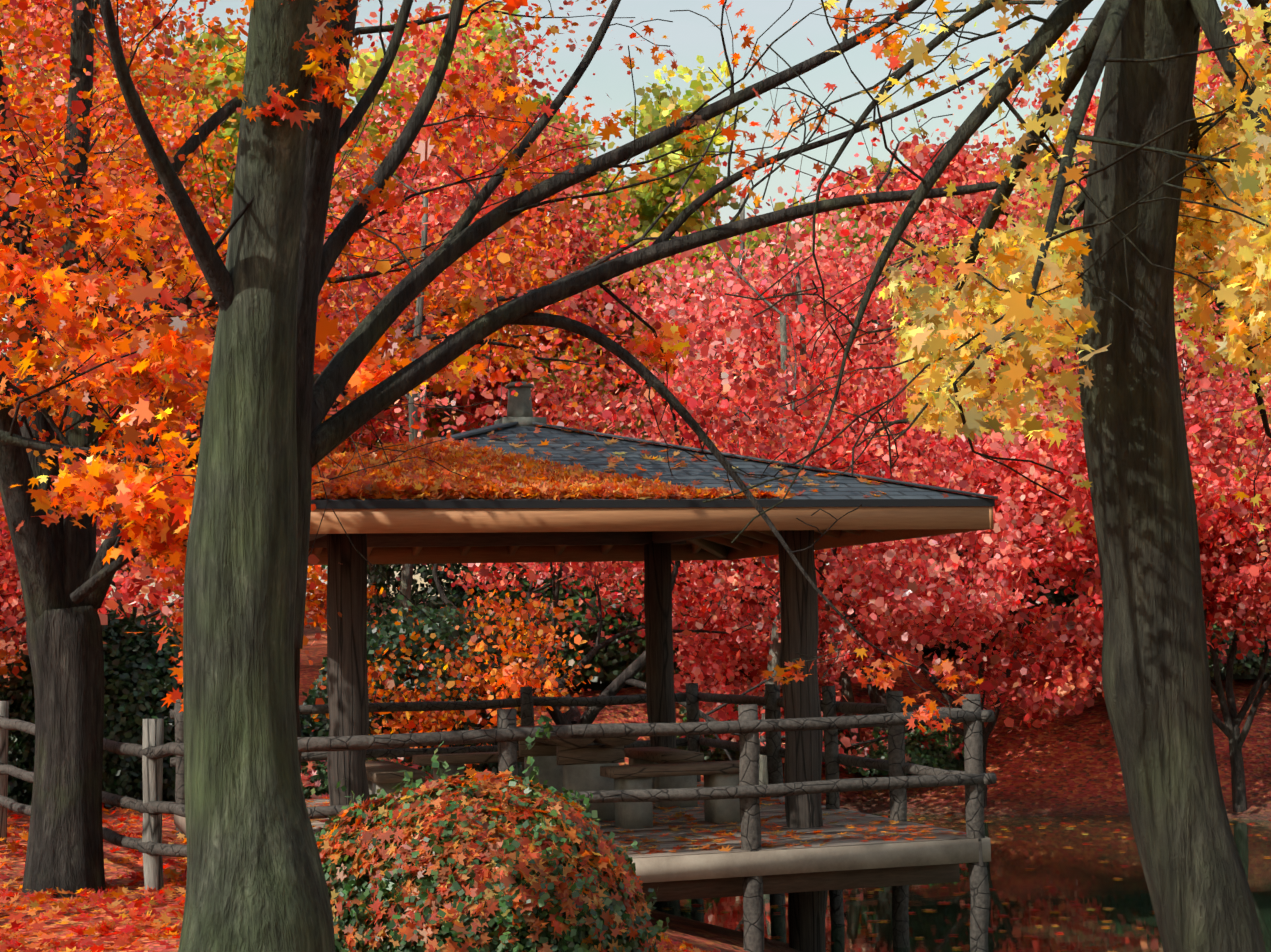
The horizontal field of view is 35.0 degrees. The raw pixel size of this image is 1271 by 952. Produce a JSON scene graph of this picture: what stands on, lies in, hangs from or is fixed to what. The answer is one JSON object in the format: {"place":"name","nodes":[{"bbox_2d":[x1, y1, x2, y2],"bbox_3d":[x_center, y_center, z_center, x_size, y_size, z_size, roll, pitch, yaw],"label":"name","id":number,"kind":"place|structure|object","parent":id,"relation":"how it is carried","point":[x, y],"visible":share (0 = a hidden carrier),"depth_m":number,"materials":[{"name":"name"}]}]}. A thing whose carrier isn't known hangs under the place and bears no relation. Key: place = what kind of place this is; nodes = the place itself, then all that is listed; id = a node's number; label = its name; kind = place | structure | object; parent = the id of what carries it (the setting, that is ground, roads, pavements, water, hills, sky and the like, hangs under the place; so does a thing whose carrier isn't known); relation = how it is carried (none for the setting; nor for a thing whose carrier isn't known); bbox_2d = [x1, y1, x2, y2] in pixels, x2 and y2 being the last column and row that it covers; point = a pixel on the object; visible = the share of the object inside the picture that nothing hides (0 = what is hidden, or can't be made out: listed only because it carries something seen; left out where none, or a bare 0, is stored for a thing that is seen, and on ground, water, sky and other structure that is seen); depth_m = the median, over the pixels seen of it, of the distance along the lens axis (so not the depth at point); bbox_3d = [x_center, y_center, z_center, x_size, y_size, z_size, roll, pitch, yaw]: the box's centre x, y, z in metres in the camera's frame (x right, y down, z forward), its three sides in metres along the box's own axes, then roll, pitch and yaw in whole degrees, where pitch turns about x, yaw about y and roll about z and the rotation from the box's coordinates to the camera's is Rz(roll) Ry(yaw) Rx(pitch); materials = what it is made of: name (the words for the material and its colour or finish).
{"place":"outdoors","nodes":[
{"label":"outdoors","id":0,"kind":"place"},
{"bbox_2d":[0,593,1270,951],"bbox_3d":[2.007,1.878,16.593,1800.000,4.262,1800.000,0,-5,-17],"label":"ground","id":1,"kind":"structure","parent":0,"point":[1068,765],"depth_m":25.40,"materials":[{"name":"red plant"}]},
{"bbox_2d":[0,701,163,895],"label":"bank fence posts","id":2,"kind":"object","parent":1,"relation":"on","point":[152,735],"visible":0.35,"depth_m":13.35,"materials":[{"name":"grey wood"}]},
{"bbox_2d":[0,715,186,856],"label":"fence rails","id":3,"kind":"object","parent":2,"relation":"attached to","point":[152,807],"visible":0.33,"depth_m":13.57,"materials":[{"name":"grey wood"}]},
{"bbox_2d":[0,431,184,659],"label":"maple","id":4,"kind":"object","parent":1,"relation":"on","point":[13,612],"depth_m":18.25,"materials":[{"name":"red plant"}]},
{"bbox_2d":[0,603,320,809],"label":"evergreen","id":5,"kind":"object","parent":1,"relation":"on","point":[126,653],"depth_m":20.35,"materials":[{"name":"green plant"}]},
{"bbox_2d":[0,376,324,686],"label":"maple","id":6,"kind":"object","parent":1,"relation":"on","point":[16,670],"depth_m":23.43,"materials":[{"name":"plant"}]},
{"bbox_2d":[1,49,380,636],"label":"tree","id":7,"kind":"object","parent":1,"relation":"on","point":[350,198],"depth_m":41.74,"materials":[{"name":"orange plant"}]},
{"bbox_2d":[0,0,394,444],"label":"tree","id":8,"kind":"object","parent":1,"relation":"on","point":[207,108],"depth_m":26.64,"materials":[{"name":"orange plant"}]},
{"bbox_2d":[0,329,399,637],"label":"maple","id":9,"kind":"object","parent":1,"relation":"on","point":[320,591],"depth_m":26.81,"materials":[{"name":"plant"}]},
{"bbox_2d":[0,0,560,438],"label":"tree","id":10,"kind":"object","parent":1,"relation":"on","point":[139,4],"depth_m":48.07,"materials":[{"name":"orange plant"}]},
{"bbox_2d":[0,0,587,618],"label":"tree","id":11,"kind":"object","parent":1,"relation":"on","point":[476,126],"depth_m":32.54,"materials":[{"name":"orange plant"}]},
{"bbox_2d":[0,0,652,897],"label":"tree","id":12,"kind":"object","parent":1,"relation":"on","point":[60,562],"depth_m":13.51,"materials":[{"name":"orange plant"}]},
{"bbox_2d":[0,177,466,603],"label":"spray","id":13,"kind":"object","parent":12,"relation":"attached to","point":[103,231],"depth_m":11.24,"materials":[{"name":"orange plant"}]},
{"bbox_2d":[0,194,492,711],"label":"spray","id":14,"kind":"object","parent":12,"relation":"attached to","point":[138,498],"depth_m":9.50,"materials":[{"name":"orange plant"}]},
{"bbox_2d":[33,66,639,453],"bbox_3d":[-5.970,-1.651,37.015,11.523,10.022,9.820,0,-5,-17],"label":"tree","id":15,"kind":"object","parent":1,"relation":"on","point":[573,228],"depth_m":36.57,"materials":[{"name":"orange plant"}]},
{"bbox_2d":[0,803,720,951],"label":"ground leaves","id":16,"kind":"object","parent":1,"relation":"on","point":[106,928],"visible":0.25,"depth_m":12.13,"materials":[{"name":"red plant"}]},
{"bbox_2d":[301,757,432,798],"bbox_3d":[-2.766,3.165,20.005,2.127,0.971,1.904,0,-5,-17],"label":"shrub","id":17,"kind":"object","parent":1,"relation":"on","point":[323,787],"visible":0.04,"depth_m":19.54,"materials":[{"name":"green plant"}]},
{"bbox_2d":[301,758,432,798],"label":"fallen leaves","id":18,"kind":"object","parent":17,"relation":"on","point":[311,771],"visible":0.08,"depth_m":19.54,"materials":[{"name":"orange plant"}]},
{"bbox_2d":[11,0,731,452],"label":"tree","id":19,"kind":"object","parent":1,"relation":"on","point":[649,204],"depth_m":44.89,"materials":[{"name":"orange plant"}]},
{"bbox_2d":[146,378,630,602],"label":"tree","id":20,"kind":"object","parent":1,"relation":"on","point":[371,569],"depth_m":61.10,"materials":[{"name":"plant"}]},
{"bbox_2d":[338,106,481,613],"bbox_3d":[-3.163,-0.897,26.039,2.356,8.690,1.224,0,-5,-17],"label":"pale trunk","id":21,"kind":"object","parent":1,"relation":"on","point":[406,580],"visible":0.33,"depth_m":25.65,"materials":[{"name":"grey plant"}]},
{"bbox_2d":[299,565,540,779],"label":"evergreen","id":22,"kind":"object","parent":1,"relation":"on","point":[444,620],"depth_m":21.70,"materials":[{"name":"green plant"}]},
{"bbox_2d":[300,587,599,769],"bbox_3d":[-2.075,2.643,21.852,3.396,2.915,3.177,0,-5,-17],"label":"maple","id":23,"kind":"object","parent":1,"relation":"on","point":[515,682],"depth_m":21.24,"materials":[{"name":"orange plant"}]},
{"bbox_2d":[0,0,926,677],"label":"tree","id":24,"kind":"object","parent":1,"relation":"on","point":[466,256],"depth_m":30.24,"materials":[{"name":"orange plant"}]},
{"bbox_2d":[314,715,668,951],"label":"bush","id":25,"kind":"object","parent":1,"relation":"on","point":[572,940],"visible":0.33,"depth_m":8.98,"materials":[{"name":"green plant"}]},
{"bbox_2d":[317,768,653,951],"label":"fallen leaves","id":26,"kind":"object","parent":25,"relation":"on","point":[459,855],"visible":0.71,"depth_m":9.03,"materials":[{"name":"orange plant"}]},
{"bbox_2d":[344,183,690,431],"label":"tree","id":27,"kind":"object","parent":1,"relation":"on","point":[479,397],"depth_m":48.46,"materials":[{"name":"red plant"}]},
{"bbox_2d":[367,338,724,664],"bbox_3d":[-1.540,0.516,30.766,5.973,5.649,3.812,0,-5,-17],"label":"maple foliage","id":28,"kind":"object","parent":1,"relation":"on","point":[388,573],"depth_m":29.35,"materials":[{"name":"orange plant"}]},
{"bbox_2d":[294,530,827,951],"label":"pavilion posts","id":29,"kind":"object","parent":1,"relation":"on","point":[347,689],"visible":0.46,"depth_m":14.48,"materials":[{"name":"brown wood"}]},
{"bbox_2d":[309,531,743,547],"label":"gazebo beams","id":30,"kind":"structure","parent":29,"relation":"on","point":[503,539],"depth_m":17.35,"materials":[{"name":"brown wood"}]},
{"bbox_2d":[164,530,884,561],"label":"rafters","id":31,"kind":"object","parent":30,"relation":"on","point":[717,546],"visible":0.17,"depth_m":18.18,"materials":[{"name":"brown wood"}]},
{"bbox_2d":[170,683,996,951],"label":"wooden railing","id":32,"kind":"object","parent":1,"relation":"on","point":[748,726],"visible":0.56,"depth_m":13.50,"materials":[{"name":"wood"}]},
{"bbox_2d":[83,0,1093,951],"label":"tree","id":33,"kind":"object","parent":1,"relation":"on","point":[255,880],"depth_m":7.60,"materials":[{"name":"plant"}]},
{"bbox_2d":[440,561,758,690],"bbox_3d":[-0.780,1.842,29.254,5.222,2.585,3.755,0,-5,-17],"label":"bank shrub","id":34,"kind":"object","parent":1,"relation":"on","point":[615,665],"depth_m":28.25,"materials":[{"name":"plant"}]},
{"bbox_2d":[437,562,699,663],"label":"leaves","id":35,"kind":"object","parent":34,"relation":"on","point":[550,610],"visible":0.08,"depth_m":28.29,"materials":[{"name":"orange plant"}]},
{"bbox_2d":[384,240,907,784],"bbox_3d":[-0.321,1.098,23.603,6.213,6.453,8.974,0,-5,-17],"label":"tree","id":36,"kind":"object","parent":1,"relation":"on","point":[680,389],"depth_m":21.70,"materials":[{"name":"red plant"}]},
{"bbox_2d":[543,202,754,417],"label":"tree","id":37,"kind":"object","parent":1,"relation":"on","point":[681,234],"depth_m":60.34,"materials":[{"name":"red plant"}]},
{"bbox_2d":[494,55,965,618],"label":"tree","id":38,"kind":"object","parent":1,"relation":"on","point":[651,115],"depth_m":45.88,"materials":[{"name":"red plant"}]},
{"bbox_2d":[685,186,796,784],"bbox_3d":[1.348,0.470,24.395,1.226,8.189,1.258,-2,-4,10],"label":"pale trunk","id":39,"kind":"object","parent":1,"relation":"on","point":[774,649],"visible":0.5,"depth_m":24.18,"materials":[{"name":"grey plant"}]},
{"bbox_2d":[698,51,804,685],"bbox_3d":[1.702,-1.736,29.179,1.324,9.822,2.395,-5,-6,42],"label":"pale trunk","id":40,"kind":"object","parent":1,"relation":"on","point":[742,244],"visible":0.19,"depth_m":29.46,"materials":[{"name":"grey plant"}]},
{"bbox_2d":[676,704,858,760],"bbox_3d":[1.722,3.239,26.453,2.957,0.945,1.920,0,-5,-17],"label":"bank shrub","id":41,"kind":"object","parent":1,"relation":"on","point":[718,753],"depth_m":25.80,"materials":[{"name":"plant"}]},
{"bbox_2d":[680,705,850,751],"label":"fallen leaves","id":42,"kind":"object","parent":41,"relation":"on","point":[713,748],"visible":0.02,"depth_m":25.96,"materials":[{"name":"red plant"}]},
{"bbox_2d":[659,433,949,693],"bbox_3d":[1.569,1.339,27.742,4.865,4.054,5.552,0,-5,-17],"label":"maple","id":43,"kind":"object","parent":1,"relation":"on","point":[730,567],"depth_m":26.82,"materials":[{"name":"red plant"}]},
{"bbox_2d":[557,156,1052,609],"bbox_3d":[2.437,-0.651,30.610,8.641,7.263,8.720,0,-5,-17],"label":"tree","id":44,"kind":"object","parent":1,"relation":"on","point":[756,278],"depth_m":28.21,"materials":[{"name":"red plant"}]},
{"bbox_2d":[532,323,1080,679],"bbox_3d":[2.324,0.727,29.202,10.700,6.166,6.306,0,-5,-17],"label":"maple","id":45,"kind":"object","parent":1,"relation":"on","point":[616,594],"depth_m":28.22,"materials":[{"name":"red plant"}]},
{"bbox_2d":[770,196,860,753],"bbox_3d":[2.467,-0.042,27.593,1.232,8.105,2.238,-2,-5,12],"label":"pale trunk","id":46,"kind":"object","parent":1,"relation":"on","point":[846,689],"visible":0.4,"depth_m":26.81,"materials":[{"name":"grey plant"}]},
{"bbox_2d":[564,334,1227,732],"bbox_3d":[3.364,1.018,26.464,9.710,5.808,9.380,0,-5,-17],"label":"tree","id":47,"kind":"object","parent":1,"relation":"on","point":[707,584],"depth_m":23.60,"materials":[{"name":"red plant"}]},
{"bbox_2d":[844,726,964,776],"bbox_3d":[3.548,3.545,26.243,2.101,0.636,1.711,0,-5,-17],"label":"bank shrub","id":48,"kind":"object","parent":1,"relation":"on","point":[945,757],"depth_m":25.69,"materials":[{"name":"green plant"}]},
{"bbox_2d":[852,729,963,770],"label":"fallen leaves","id":49,"kind":"object","parent":48,"relation":"on","point":[875,747],"visible":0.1,"depth_m":25.71,"materials":[{"name":"red plant"}]},
{"bbox_2d":[758,135,1064,433],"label":"tree","id":50,"kind":"object","parent":1,"relation":"on","point":[909,156],"depth_m":45.72,"materials":[{"name":"red plant"}]},
{"bbox_2d":[632,338,1206,807],"bbox_3d":[4.115,1.245,25.365,7.914,6.290,8.341,0,-5,-17],"label":"maple","id":51,"kind":"object","parent":1,"relation":"on","point":[918,604],"depth_m":22.91,"materials":[{"name":"red plant"}]},
{"bbox_2d":[845,552,1102,655],"bbox_3d":[5.686,1.764,31.947,4.938,2.169,3.702,0,-5,-17],"label":"bank shrub","id":52,"kind":"object","parent":1,"relation":"on","point":[1060,598],"depth_m":30.64,"materials":[{"name":"plant"}]},
{"bbox_2d":[883,553,1069,636],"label":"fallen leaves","id":53,"kind":"object","parent":52,"relation":"on","point":[1031,573],"depth_m":30.52,"materials":[{"name":"red plant"}]},
{"bbox_2d":[683,88,1270,591],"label":"tree","id":54,"kind":"object","parent":1,"relation":"on","point":[1245,400],"depth_m":32.18,"materials":[{"name":"red plant"}]},
{"bbox_2d":[703,0,1270,951],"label":"tree","id":55,"kind":"object","parent":1,"relation":"on","point":[1156,683],"depth_m":6.31,"materials":[{"name":"plant"}]},
{"bbox_2d":[791,95,1270,659],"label":"tree","id":56,"kind":"object","parent":1,"relation":"on","point":[1201,385],"depth_m":25.32,"materials":[{"name":"red plant"}]},
{"bbox_2d":[811,114,1270,404],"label":"tree","id":57,"kind":"object","parent":1,"relation":"on","point":[1218,305],"depth_m":43.50,"materials":[{"name":"plant"}]},
{"bbox_2d":[838,332,1269,593],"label":"maple","id":58,"kind":"object","parent":1,"relation":"on","point":[1204,405],"depth_m":29.25,"materials":[{"name":"red plant"}]},
{"bbox_2d":[844,138,1270,525],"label":"tree","id":59,"kind":"object","parent":1,"relation":"on","point":[891,174],"depth_m":58.68,"materials":[{"name":"red plant"}]},
{"bbox_2d":[860,0,1270,468],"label":"tree","id":60,"kind":"object","parent":1,"relation":"on","point":[1086,121],"depth_m":33.35,"materials":[{"name":"plant"}]},
{"bbox_2d":[1058,38,1082,405],"bbox_3d":[6.416,-1.441,27.652,1.481,8.868,2.875,-1,-4,-2],"label":"pale trunk","id":61,"kind":"object","parent":1,"relation":"on","point":[1080,213],"visible":0.04,"depth_m":27.15,"materials":[{"name":"grey plant"}]},
{"bbox_2d":[922,389,1270,811],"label":"maple","id":62,"kind":"object","parent":1,"relation":"on","point":[1066,677],"depth_m":22.90,"materials":[{"name":"red plant"}]},
{"bbox_2d":[1069,3,1270,394],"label":"tree","id":63,"kind":"object","parent":1,"relation":"on","point":[1090,109],"visible":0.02,"depth_m":47.24,"materials":[{"name":"plant"}]},
{"bbox_2d":[1079,606,1270,679],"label":"bank shrub","id":64,"kind":"object","parent":1,"relation":"on","point":[1249,663],"depth_m":26.83,"materials":[{"name":"plant"}]},
{"bbox_2d":[1208,605,1259,664],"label":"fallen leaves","id":65,"kind":"object","parent":64,"relation":"on","point":[1224,660],"visible":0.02,"depth_m":26.82,"materials":[{"name":"red plant"}]},
{"bbox_2d":[0,0,1270,602],"label":"sky","id":66,"kind":"structure","parent":0,"point":[689,35],"materials":[{"name":"white"}]},
{"bbox_2d":[311,426,994,508],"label":"roof","id":67,"kind":"structure","parent":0,"point":[850,491],"depth_m":14.12,"materials":[{"name":"grey tile"}]},
{"bbox_2d":[494,382,546,426],"bbox_3d":[-0.912,-0.547,15.885,0.340,0.380,0.340,0,-5,-17],"label":"roof finial","id":68,"kind":"object","parent":67,"relation":"on","point":[519,409],"visible":0.85,"depth_m":15.80,"materials":[{"name":"grey stone"}]},
{"bbox_2d":[374,540,691,547],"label":"rafters","id":69,"kind":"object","parent":67,"relation":"attached to","point":[687,542],"depth_m":18.71,"materials":[{"name":"brown wood"}]},
{"bbox_2d":[311,436,794,499],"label":"fallen leaves","id":70,"kind":"object","parent":67,"relation":"on","point":[489,472],"visible":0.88,"depth_m":13.38,"materials":[{"name":"orange plant"}]},
{"bbox_2d":[146,506,993,566],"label":"roof fascia","id":71,"kind":"structure","parent":67,"relation":"attached to","point":[898,523],"depth_m":13.60,"materials":[{"name":"brown wood"}]},
{"bbox_2d":[469,425,948,498],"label":"fallen leaves","id":72,"kind":"object","parent":67,"relation":"on","point":[611,461],"visible":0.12,"depth_m":14.52,"materials":[{"name":"orange plant"}]},
{"bbox_2d":[440,422,997,498],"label":"gazebo roof hip caps","id":73,"kind":"object","parent":67,"relation":"on","point":[478,431],"visible":0.17,"depth_m":14.95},
{"bbox_2d":[642,863,959,901],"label":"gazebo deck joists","id":74,"kind":"object","parent":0,"point":[791,883],"visible":0.06,"depth_m":13.44,"materials":[{"name":"brown wood"}]},
{"bbox_2d":[174,815,990,882],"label":"deck edge beam","id":75,"kind":"structure","parent":74,"relation":"on","point":[743,864],"depth_m":13.15,"materials":[{"name":"grey wood"}]},
{"bbox_2d":[305,781,987,857],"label":"gazebo deck boards","id":76,"kind":"object","parent":75,"relation":"on","point":[667,843],"visible":0.12,"depth_m":14.14,"materials":[{"name":"wood"}]},
{"bbox_2d":[368,756,739,828],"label":"gazebo table legs","id":77,"kind":"object","parent":76,"relation":"on","point":[624,815],"visible":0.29,"depth_m":15.34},
{"bbox_2d":[365,724,739,783],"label":"gazebo table tops","id":78,"kind":"object","parent":77,"relation":"on","point":[578,751],"visible":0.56,"depth_m":15.40,"materials":[{"name":"brown wood"}]},
{"bbox_2d":[305,782,965,853],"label":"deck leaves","id":79,"kind":"object","parent":76,"relation":"on","point":[763,820],"visible":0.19,"depth_m":14.07,"materials":[{"name":"orange plant"}]},
{"bbox_2d":[649,813,1270,951],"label":"pond water","id":80,"kind":"structure","parent":0,"point":[1088,880],"depth_m":17.10,"materials":[{"name":"brown liquid"}]},
{"bbox_2d":[663,813,1270,951],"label":"fallen leaves","id":81,"kind":"object","parent":80,"relation":"on","point":[954,947],"visible":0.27,"depth_m":16.69,"materials":[{"name":"red plant"}]}
]}

